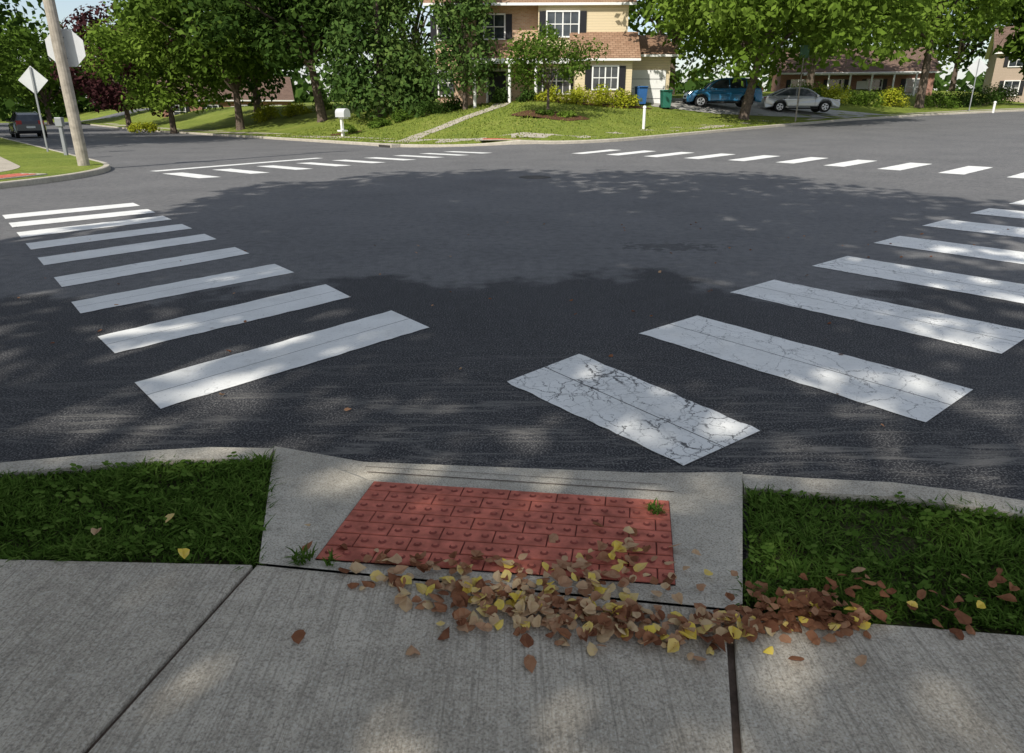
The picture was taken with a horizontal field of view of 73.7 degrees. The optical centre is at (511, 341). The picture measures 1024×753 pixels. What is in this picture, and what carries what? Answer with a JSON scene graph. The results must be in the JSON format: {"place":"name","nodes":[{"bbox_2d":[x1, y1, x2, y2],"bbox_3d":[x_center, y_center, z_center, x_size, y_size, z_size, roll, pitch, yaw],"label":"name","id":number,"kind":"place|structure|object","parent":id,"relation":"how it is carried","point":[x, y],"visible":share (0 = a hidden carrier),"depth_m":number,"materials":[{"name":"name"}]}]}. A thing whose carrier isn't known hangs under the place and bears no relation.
{"place":"outdoors","nodes":[
{"label":"outdoors","id":0,"kind":"place"},
{"bbox_2d":[0,157,19,171],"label":"sidewalk","id":1,"kind":"structure","parent":0,"point":[6,165],"depth_m":18.82,"materials":[{"name":"concrete"}]},
{"bbox_2d":[0,173,47,179],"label":"brick tactile paving","id":2,"kind":"structure","parent":0,"point":[11,176],"depth_m":15.39,"materials":[{"name":"brick"}]},
{"bbox_2d":[0,138,103,181],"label":"lawn","id":3,"kind":"structure","parent":0,"point":[26,158],"depth_m":20.52,"materials":[{"name":"green plant"}]},
{"bbox_2d":[0,17,37,101],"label":"oak tree","id":4,"kind":"object","parent":3,"relation":"on","point":[7,59],"visible":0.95,"depth_m":56.74,"materials":[{"name":"green plant"}]},
{"bbox_2d":[0,0,45,48],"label":"oak tree","id":5,"kind":"object","parent":3,"relation":"on","point":[19,21],"visible":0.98,"depth_m":44.36,"materials":[{"name":"green plant"}]},
{"bbox_2d":[18,66,48,151],"bbox_3d":[-17.694,-8.661,25.540,1.000,3.050,0.065,-4,19,-11],"label":"traffic sign","id":6,"kind":"object","parent":3,"relation":"on","point":[33,80],"visible":1,"depth_m":25.26,"materials":[{"name":"metal"}]},
{"bbox_2d":[54,117,68,154],"bbox_3d":[-15.400,-7.008,23.392,0.240,1.250,0.180,0,19,0],"label":"mailbox","id":7,"kind":"object","parent":3,"relation":"on","point":[59,123],"visible":1,"depth_m":23.30,"materials":[{"name":"white metal"}]},
{"bbox_2d":[43,0,89,165],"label":"utility pole","id":8,"kind":"object","parent":3,"relation":"on","point":[68,92],"depth_m":18.00,"materials":[{"name":"brown wood"}]},
{"bbox_2d":[45,29,85,66],"bbox_3d":[-11.778,-7.730,18.000,0.924,0.924,0.030,-3,19,-8],"label":"stop sign","id":9,"kind":"object","parent":8,"relation":"attached to","point":[74,48],"visible":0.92,"depth_m":18.01,"materials":[{"name":"metal"}]},
{"bbox_2d":[0,107,147,122],"bbox_3d":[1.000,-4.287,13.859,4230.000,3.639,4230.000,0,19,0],"label":"ground","id":10,"kind":"structure","parent":0,"point":[90,115],"depth_m":110.45,"materials":[{"name":"green plant"}]},
{"bbox_2d":[0,10,112,124],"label":"background tree","id":11,"kind":"object","parent":10,"relation":"on","point":[50,91],"visible":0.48,"depth_m":80.32,"materials":[{"name":"green plant"}]},
{"bbox_2d":[127,121,159,132],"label":"shrub","id":12,"kind":"object","parent":10,"relation":"on","point":[149,128],"visible":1,"depth_m":56.94,"materials":[{"name":"yellow plant"}]},
{"bbox_2d":[76,0,227,133],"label":"oak tree","id":13,"kind":"object","parent":10,"relation":"on","point":[111,41],"visible":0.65,"depth_m":50.90,"materials":[{"name":"green plant"}]},
{"bbox_2d":[0,50,985,120],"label":"distant trees","id":14,"kind":"object","parent":10,"relation":"on","point":[300,89],"visible":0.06,"depth_m":127.48,"materials":[{"name":"green plant"}]},
{"bbox_2d":[399,101,512,141],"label":"garden path","id":15,"kind":"structure","parent":0,"point":[432,130],"depth_m":35.08,"materials":[{"name":"concrete"}]},
{"bbox_2d":[0,0,995,102],"label":"sky","id":16,"kind":"structure","parent":0,"point":[65,8],"materials":[{"name":"white"}]},
{"bbox_2d":[0,108,1023,611],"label":"road","id":17,"kind":"structure","parent":0,"point":[530,258],"depth_m":6.31,"materials":[{"name":"grey asphalt"}]},
{"bbox_2d":[6,111,47,137],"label":"parked suv","id":18,"kind":"object","parent":17,"relation":"on","point":[24,123],"visible":0.88,"depth_m":45.74,"materials":[{"name":"black paint"}]},
{"bbox_2d":[0,137,110,188],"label":"curb","id":19,"kind":"structure","parent":17,"relation":"on","point":[105,167],"depth_m":15.68,"materials":[{"name":"concrete"}]},
{"bbox_2d":[0,447,273,478],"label":"curb","id":20,"kind":"structure","parent":17,"relation":"on","point":[94,461],"depth_m":3.01,"materials":[{"name":"concrete"}]},
{"bbox_2d":[3,203,428,408],"bbox_3d":[-4.304,-1.021,7.877,2.006,0.001,9.600,-15,24,-38],"label":"crosswalk marking","id":21,"kind":"object","parent":17,"relation":"on","point":[163,398],"visible":1,"depth_m":5.56,"materials":[{"name":"paint"}]},
{"bbox_2d":[155,151,486,177],"bbox_3d":[-5.460,-5.776,21.822,3.738,0.054,12.171,12,22,32],"label":"crosswalk marking","id":22,"kind":"object","parent":17,"relation":"on","point":[229,170],"visible":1,"depth_m":19.80,"materials":[{"name":"paint"}]},
{"bbox_2d":[378,143,400,147],"bbox_3d":[-5.457,-8.685,30.352,0.540,0.160,1.200,-15,24,-37],"label":"storm drain","id":23,"kind":"object","parent":17,"relation":"on","point":[389,145],"visible":0.93,"depth_m":30.00,"materials":[{"name":"concrete"}]},
{"bbox_2d":[259,446,742,607],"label":"curb ramp","id":24,"kind":"structure","parent":17,"relation":"on","point":[321,494],"depth_m":2.78,"materials":[{"name":"concrete"}]},
{"bbox_2d":[315,481,675,584],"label":"brick tactile paving","id":25,"kind":"structure","parent":24,"relation":"in","point":[435,522],"depth_m":2.59,"materials":[{"name":"red brick"}]},
{"bbox_2d":[284,498,670,566],"bbox_3d":[-0.075,0.712,2.521,1.480,0.110,0.175,-6,20,-16],"label":"weed","id":26,"kind":"object","parent":25,"relation":"on","point":[303,557],"visible":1,"depth_m":2.35,"materials":[{"name":"green plant"}]},
{"bbox_2d":[91,513,1019,672],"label":"fallen leaves","id":27,"kind":"object","parent":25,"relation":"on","point":[626,612],"visible":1,"depth_m":2.08,"materials":[{"name":"brown plant"}]},
{"bbox_2d":[520,175,550,178],"bbox_3d":[0.550,-3.910,16.315,0.755,0.030,0.755,0,19,0],"label":"manhole cover","id":28,"kind":"object","parent":17,"relation":"on","point":[535,177],"visible":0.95,"depth_m":16.19,"materials":[{"name":"metal"}]},
{"bbox_2d":[90,109,1023,146],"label":"curb","id":29,"kind":"structure","parent":17,"relation":"on","point":[513,142],"depth_m":34.09,"materials":[{"name":"concrete"}]},
{"bbox_2d":[507,200,1023,465],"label":"crosswalk marking","id":30,"kind":"object","parent":17,"relation":"on","point":[681,446],"visible":1,"depth_m":4.50,"materials":[{"name":"paint"}]},
{"bbox_2d":[574,149,1023,177],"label":"crosswalk marking","id":31,"kind":"object","parent":17,"relation":"on","point":[966,170],"visible":1,"depth_m":19.43,"materials":[{"name":"paint"}]},
{"bbox_2d":[743,474,1023,520],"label":"curb","id":32,"kind":"structure","parent":17,"relation":"on","point":[832,488],"depth_m":2.79,"materials":[{"name":"concrete"}]},
{"bbox_2d":[0,559,1023,752],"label":"sidewalk","id":33,"kind":"structure","parent":0,"point":[89,650],"depth_m":1.85,"materials":[{"name":"concrete"}]},
{"bbox_2d":[85,572,741,752],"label":"sidewalk bed","id":34,"kind":"object","parent":33,"relation":"on","point":[736,738],"visible":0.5,"depth_m":1.83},
{"bbox_2d":[0,463,1023,635],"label":"lawn","id":35,"kind":"structure","parent":0,"point":[876,543],"depth_m":2.46,"materials":[{"name":"plant"}]},
{"bbox_2d":[0,446,284,571],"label":"grass","id":36,"kind":"structure","parent":35,"relation":"on","point":[215,523],"depth_m":2.63,"materials":[{"name":"green plant"}]},
{"bbox_2d":[473,60,568,107],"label":"porch columns","id":37,"kind":"structure","parent":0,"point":[474,95],"depth_m":38.94,"materials":[{"name":"white wood"}]},
{"bbox_2d":[81,89,1023,143],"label":"lawn","id":38,"kind":"structure","parent":0,"point":[222,120],"depth_m":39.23,"materials":[{"name":"green plant"}]},
{"bbox_2d":[50,0,177,127],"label":"plum tree","id":39,"kind":"object","parent":38,"relation":"on","point":[111,93],"visible":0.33,"depth_m":65.29,"materials":[{"name":"purple plant"}]},
{"bbox_2d":[88,1,193,91],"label":"background tree","id":40,"kind":"object","parent":38,"relation":"on","point":[120,77],"visible":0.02,"depth_m":88.22,"materials":[{"name":"green plant"}]},
{"bbox_2d":[103,0,311,129],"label":"oak tree","id":41,"kind":"object","parent":38,"relation":"on","point":[234,67],"visible":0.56,"depth_m":47.09,"materials":[{"name":"green plant"}]},
{"bbox_2d":[163,101,290,117],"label":"walls","id":42,"kind":"structure","parent":38,"relation":"on","point":[225,104],"depth_m":79.48,"materials":[{"name":"red brick"}]},
{"bbox_2d":[157,76,293,100],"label":"roof","id":43,"kind":"structure","parent":42,"relation":"on","point":[286,93],"depth_m":81.25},
{"bbox_2d":[173,105,278,114],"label":"windows","id":44,"kind":"structure","parent":42,"relation":"attached to","point":[186,109],"depth_m":78.09,"materials":[{"name":"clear glass"}]},
{"bbox_2d":[178,2,323,111],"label":"oak tree","id":45,"kind":"object","parent":38,"relation":"on","point":[255,98],"visible":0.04,"depth_m":64.23,"materials":[{"name":"green plant"}]},
{"bbox_2d":[250,102,283,122],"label":"shrub","id":46,"kind":"object","parent":38,"relation":"on","point":[269,112],"visible":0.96,"depth_m":55.00,"materials":[{"name":"green plant"}]},
{"bbox_2d":[172,0,397,121],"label":"maple tree","id":47,"kind":"object","parent":38,"relation":"on","point":[307,17],"visible":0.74,"depth_m":43.24,"materials":[{"name":"green plant"}]},
{"bbox_2d":[281,101,313,116],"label":"shrub","id":48,"kind":"object","parent":38,"relation":"on","point":[291,110],"visible":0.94,"depth_m":53.80,"materials":[{"name":"green plant"}]},
{"bbox_2d":[312,100,336,111],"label":"shrub","id":49,"kind":"object","parent":38,"relation":"on","point":[327,105],"visible":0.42,"depth_m":53.53,"materials":[{"name":"green plant"}]},
{"bbox_2d":[335,108,349,135],"bbox_3d":[-9.290,-12.058,37.663,0.750,1.475,0.481,14,24,36],"label":"mailbox","id":50,"kind":"object","parent":38,"relation":"on","point":[342,113],"visible":0.99,"depth_m":37.42,"materials":[{"name":"metal"}]},
{"bbox_2d":[367,116,390,128],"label":"shrub","id":51,"kind":"object","parent":38,"relation":"on","point":[376,122],"visible":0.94,"depth_m":39.41,"materials":[{"name":"green plant"}]},
{"bbox_2d":[312,0,453,120],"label":"cedar tree","id":52,"kind":"object","parent":38,"relation":"on","point":[400,72],"visible":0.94,"depth_m":40.93,"materials":[{"name":"green plant"}]},
{"bbox_2d":[359,0,435,99],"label":"background tree","id":53,"kind":"object","parent":38,"relation":"on","point":[421,18],"visible":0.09,"depth_m":63.20,"materials":[{"name":"green plant"}]},
{"bbox_2d":[391,107,414,122],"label":"shrub","id":54,"kind":"object","parent":38,"relation":"on","point":[397,115],"visible":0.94,"depth_m":39.99,"materials":[{"name":"green plant"}]},
{"bbox_2d":[415,97,444,116],"bbox_3d":[-4.887,-13.664,40.172,1.924,1.330,1.622,-7,20,-19],"label":"shrub","id":55,"kind":"object","parent":38,"relation":"on","point":[422,109],"visible":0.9,"depth_m":39.93,"materials":[{"name":"green plant"}]},
{"bbox_2d":[437,95,462,113],"bbox_3d":[-3.470,-13.781,39.893,1.854,1.113,1.565,-4,19,-13],"label":"shrub","id":56,"kind":"object","parent":38,"relation":"on","point":[453,104],"visible":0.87,"depth_m":39.66,"materials":[{"name":"green plant"}]},
{"bbox_2d":[418,0,504,109],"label":"spruce tree","id":57,"kind":"object","parent":38,"relation":"on","point":[470,10],"visible":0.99,"depth_m":37.67,"materials":[{"name":"green plant"}]},
{"bbox_2d":[436,5,537,105],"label":"brick walls","id":58,"kind":"structure","parent":38,"relation":"on","point":[524,18],"depth_m":39.81,"materials":[{"name":"brown brick"}]},
{"bbox_2d":[486,68,507,102],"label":"front door","id":59,"kind":"structure","parent":58,"relation":"attached to","point":[499,81],"depth_m":40.64,"materials":[{"name":"wood"}]},
{"bbox_2d":[490,87,512,103],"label":"shrub","id":60,"kind":"object","parent":38,"relation":"on","point":[501,95],"visible":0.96,"depth_m":39.29,"materials":[{"name":"green plant"}]},
{"bbox_2d":[511,110,589,120],"bbox_3d":[1.934,-11.259,34.145,3.980,0.570,2.024,0,19,0],"label":"mulch bed","id":61,"kind":"object","parent":38,"relation":"on","point":[533,113],"visible":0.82,"depth_m":33.92,"materials":[{"name":"brown soil"}]},
{"bbox_2d":[495,20,610,110],"bbox_3d":[2.027,-13.272,33.667,5.487,4.643,4.537,-9,21,-25],"label":"lawn tree","id":62,"kind":"object","parent":38,"relation":"on","point":[547,54],"visible":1,"depth_m":32.95,"materials":[{"name":"green plant"}]},
{"bbox_2d":[529,100,650,108],"bbox_3d":[4.264,-13.433,38.902,7.540,0.611,1.821,0,19,0],"label":"mulch bed","id":63,"kind":"object","parent":38,"relation":"on","point":[608,105],"visible":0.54,"depth_m":38.63,"materials":[{"name":"brown soil"}]},
{"bbox_2d":[515,86,539,101],"bbox_3d":[0.952,-14.091,38.971,1.596,1.006,1.164,0,19,0],"label":"shrub","id":64,"kind":"object","parent":63,"relation":"on","point":[527,95],"visible":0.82,"depth_m":38.74,"materials":[{"name":"green plant"}]},
{"bbox_2d":[534,84,560,101],"bbox_3d":[2.009,-13.938,38.633,1.648,1.166,1.620,0,19,0],"label":"shrub","id":65,"kind":"object","parent":63,"relation":"on","point":[553,92],"visible":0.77,"depth_m":38.28,"materials":[{"name":"yellow plant"}]},
{"bbox_2d":[556,84,596,104],"bbox_3d":[3.585,-13.811,38.311,2.330,1.318,2.043,0,19,0],"label":"shrub","id":66,"kind":"object","parent":63,"relation":"on","point":[573,97],"visible":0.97,"depth_m":38.00,"materials":[{"name":"yellow plant"}]},
{"bbox_2d":[586,84,620,107],"bbox_3d":[5.092,-13.795,38.508,1.922,1.522,2.222,-5,20,-13],"label":"shrub","id":67,"kind":"object","parent":63,"relation":"on","point":[600,97],"visible":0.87,"depth_m":37.99,"materials":[{"name":"yellow plant"}]},
{"bbox_2d":[612,87,642,108],"bbox_3d":[6.521,-13.698,38.587,1.682,1.233,1.508,-16,25,-39],"label":"shrub","id":68,"kind":"object","parent":63,"relation":"on","point":[624,97],"visible":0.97,"depth_m":38.38,"materials":[{"name":"yellow plant"}]},
{"bbox_2d":[538,5,670,104],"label":"siding walls","id":69,"kind":"structure","parent":38,"relation":"on","point":[607,18],"depth_m":38.70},
{"bbox_2d":[430,10,625,96],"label":"windows","id":70,"kind":"structure","parent":69,"relation":"attached to","point":[566,23],"depth_m":38.83,"materials":[{"name":"clear glass"}]},
{"bbox_2d":[423,0,678,60],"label":"roof","id":71,"kind":"structure","parent":69,"relation":"on","point":[629,46],"depth_m":38.47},
{"bbox_2d":[631,70,665,102],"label":"garage door","id":72,"kind":"structure","parent":69,"relation":"attached to","point":[653,81],"depth_m":40.85,"materials":[{"name":"white metal"}]},
{"bbox_2d":[634,86,648,104],"bbox_3d":[7.504,-14.264,39.699,0.613,1.036,0.713,-4,19,-11],"label":"recycling bin","id":73,"kind":"object","parent":38,"relation":"on","point":[641,91],"visible":0.73,"depth_m":39.44,"materials":[{"name":"blue plastic"}]},
{"bbox_2d":[642,106,645,128],"bbox_3d":[6.400,-10.787,33.090,0.174,1.180,0.174,0,19,0],"label":"marker post","id":74,"kind":"object","parent":38,"relation":"on","point":[644,117],"visible":0.83,"depth_m":33.02,"materials":[{"name":"white plastic"}]},
{"bbox_2d":[659,90,672,108],"bbox_3d":[8.902,-13.980,39.479,0.613,1.036,0.713,-2,19,-5],"label":"wheelie bin","id":75,"kind":"object","parent":38,"relation":"on","point":[665,98],"visible":1,"depth_m":39.27,"materials":[{"name":"green plastic"}]},
{"bbox_2d":[628,0,752,94],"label":"background tree","id":76,"kind":"object","parent":38,"relation":"on","point":[634,14],"visible":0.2,"depth_m":58.73,"materials":[{"name":"green plant"}]},
{"bbox_2d":[662,6,788,77],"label":"background tree","id":77,"kind":"object","parent":38,"relation":"on","point":[692,56],"visible":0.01,"depth_m":72.13,"materials":[{"name":"green plant"}]},
{"bbox_2d":[642,0,942,119],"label":"maple tree","id":78,"kind":"object","parent":38,"relation":"on","point":[763,20],"visible":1,"depth_m":34.03,"materials":[{"name":"green plant"}]},
{"bbox_2d":[795,45,809,121],"bbox_3d":[16.200,-14.395,38.393,0.500,4.125,0.115,0,19,0],"label":"street sign","id":79,"kind":"object","parent":38,"relation":"on","point":[804,51],"visible":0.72,"depth_m":37.87,"materials":[{"name":"brown metal"}]},
{"bbox_2d":[791,81,831,97],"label":"shrub","id":80,"kind":"object","parent":38,"relation":"on","point":[809,87],"visible":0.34,"depth_m":49.23,"materials":[{"name":"green plant"}]},
{"bbox_2d":[813,81,855,104],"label":"shrub","id":81,"kind":"object","parent":38,"relation":"on","point":[836,91],"visible":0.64,"depth_m":49.24,"materials":[{"name":"green plant"}]},
{"bbox_2d":[765,0,907,88],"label":"maple tree","id":82,"kind":"object","parent":38,"relation":"on","point":[810,76],"visible":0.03,"depth_m":55.50,"materials":[{"name":"green plant"}]},
{"bbox_2d":[771,70,934,95],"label":"walls","id":83,"kind":"structure","parent":38,"relation":"on","point":[782,79],"depth_m":62.68,"materials":[{"name":"red brick"}]},
{"bbox_2d":[786,78,919,93],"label":"windows","id":84,"kind":"structure","parent":83,"relation":"attached to","point":[906,83],"depth_m":62.30,"materials":[{"name":"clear glass"}]},
{"bbox_2d":[768,47,941,77],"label":"roof","id":85,"kind":"structure","parent":83,"relation":"on","point":[895,66],"depth_m":62.80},
{"bbox_2d":[803,72,918,95],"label":"porch","id":86,"kind":"object","parent":83,"relation":"attached to","point":[894,74],"visible":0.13,"depth_m":60.47,"materials":[{"name":"wood"}]},
{"bbox_2d":[856,81,868,88],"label":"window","id":87,"kind":"structure","parent":83,"relation":"attached to","point":[861,85],"depth_m":62.54,"materials":[{"name":"grey glass"}]},
{"bbox_2d":[842,87,885,107],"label":"shrub","id":88,"kind":"object","parent":38,"relation":"on","point":[863,98],"visible":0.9,"depth_m":50.19,"materials":[{"name":"green plant"}]},
{"bbox_2d":[771,0,962,48],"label":"background tree","id":89,"kind":"object","parent":38,"relation":"on","point":[888,32],"visible":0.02,"depth_m":70.66,"materials":[{"name":"green plant"}]},
{"bbox_2d":[876,85,909,107],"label":"shrub","id":90,"kind":"object","parent":38,"relation":"on","point":[892,96],"visible":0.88,"depth_m":51.11,"materials":[{"name":"yellow plant"}]},
{"bbox_2d":[841,0,1022,107],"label":"maple tree","id":91,"kind":"object","parent":38,"relation":"on","point":[981,14],"visible":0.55,"depth_m":49.70,"materials":[{"name":"green plant"}]},
{"bbox_2d":[914,88,962,108],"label":"shrub","id":92,"kind":"object","parent":38,"relation":"on","point":[944,101],"visible":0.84,"depth_m":52.48,"materials":[{"name":"green plant"}]},
{"bbox_2d":[945,86,981,107],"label":"shrub","id":93,"kind":"object","parent":38,"relation":"on","point":[964,100],"visible":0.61,"depth_m":54.52,"materials":[{"name":"green plant"}]},
{"bbox_2d":[914,0,1019,90],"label":"background tree","id":94,"kind":"object","parent":38,"relation":"on","point":[979,52],"visible":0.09,"depth_m":78.44,"materials":[{"name":"green plant"}]},
{"bbox_2d":[967,58,987,110],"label":"traffic sign","id":95,"kind":"object","parent":38,"relation":"on","point":[977,67],"visible":1,"depth_m":45.47,"materials":[{"name":"metal"}]},
{"bbox_2d":[964,84,1005,104],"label":"shrub","id":96,"kind":"object","parent":38,"relation":"on","point":[989,96],"visible":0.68,"depth_m":56.30,"materials":[{"name":"green plant"}]},
{"bbox_2d":[976,82,1021,104],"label":"shrub","id":97,"kind":"object","parent":38,"relation":"on","point":[1006,94],"visible":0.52,"depth_m":58.00,"materials":[{"name":"green plant"}]},
{"bbox_2d":[982,44,1023,102],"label":"walls","id":98,"kind":"structure","parent":38,"relation":"on","point":[997,71],"depth_m":69.05,"materials":[{"name":"brown"}]},
{"bbox_2d":[984,26,1020,58],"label":"roof","id":99,"kind":"structure","parent":98,"relation":"on","point":[995,40],"depth_m":70.41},
{"bbox_2d":[999,56,1023,95],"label":"windows","id":100,"kind":"structure","parent":98,"relation":"attached to","point":[1017,84],"depth_m":68.58,"materials":[{"name":"white glass"}]},
{"bbox_2d":[992,0,1023,79],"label":"background tree","id":101,"kind":"object","parent":38,"relation":"on","point":[1012,49],"visible":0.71,"depth_m":53.52,"materials":[{"name":"green plant"}]},
{"bbox_2d":[104,108,1023,142],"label":"sidewalk","id":102,"kind":"structure","parent":0,"point":[546,135],"depth_m":38.14,"materials":[{"name":"concrete"}]},
{"bbox_2d":[651,98,884,117],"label":"driveway","id":103,"kind":"structure","parent":0,"point":[718,108],"depth_m":42.59,"materials":[{"name":"concrete"}]},
{"bbox_2d":[683,78,762,106],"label":"parked suv","id":104,"kind":"object","parent":103,"relation":"on","point":[724,90],"visible":0.84,"depth_m":41.15,"materials":[{"name":"blue paint"}]},
{"bbox_2d":[758,87,839,111],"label":"parked sedan","id":105,"kind":"object","parent":103,"relation":"on","point":[785,98],"visible":0.94,"depth_m":42.81,"materials":[{"name":"silver paint"}]},
{"bbox_3d":[-9.584,-11.956,39.208,1.885,0.255,1.417,0,19,0],"label":"mulch bed","id":106,"kind":"object","parent":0,"visible":0},
{"bbox_2d":[340,124,357,133],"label":"shrub","id":107,"kind":"object","parent":106,"relation":"on","point":[350,128],"visible":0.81,"depth_m":38.85,"materials":[{"name":"green plant"}]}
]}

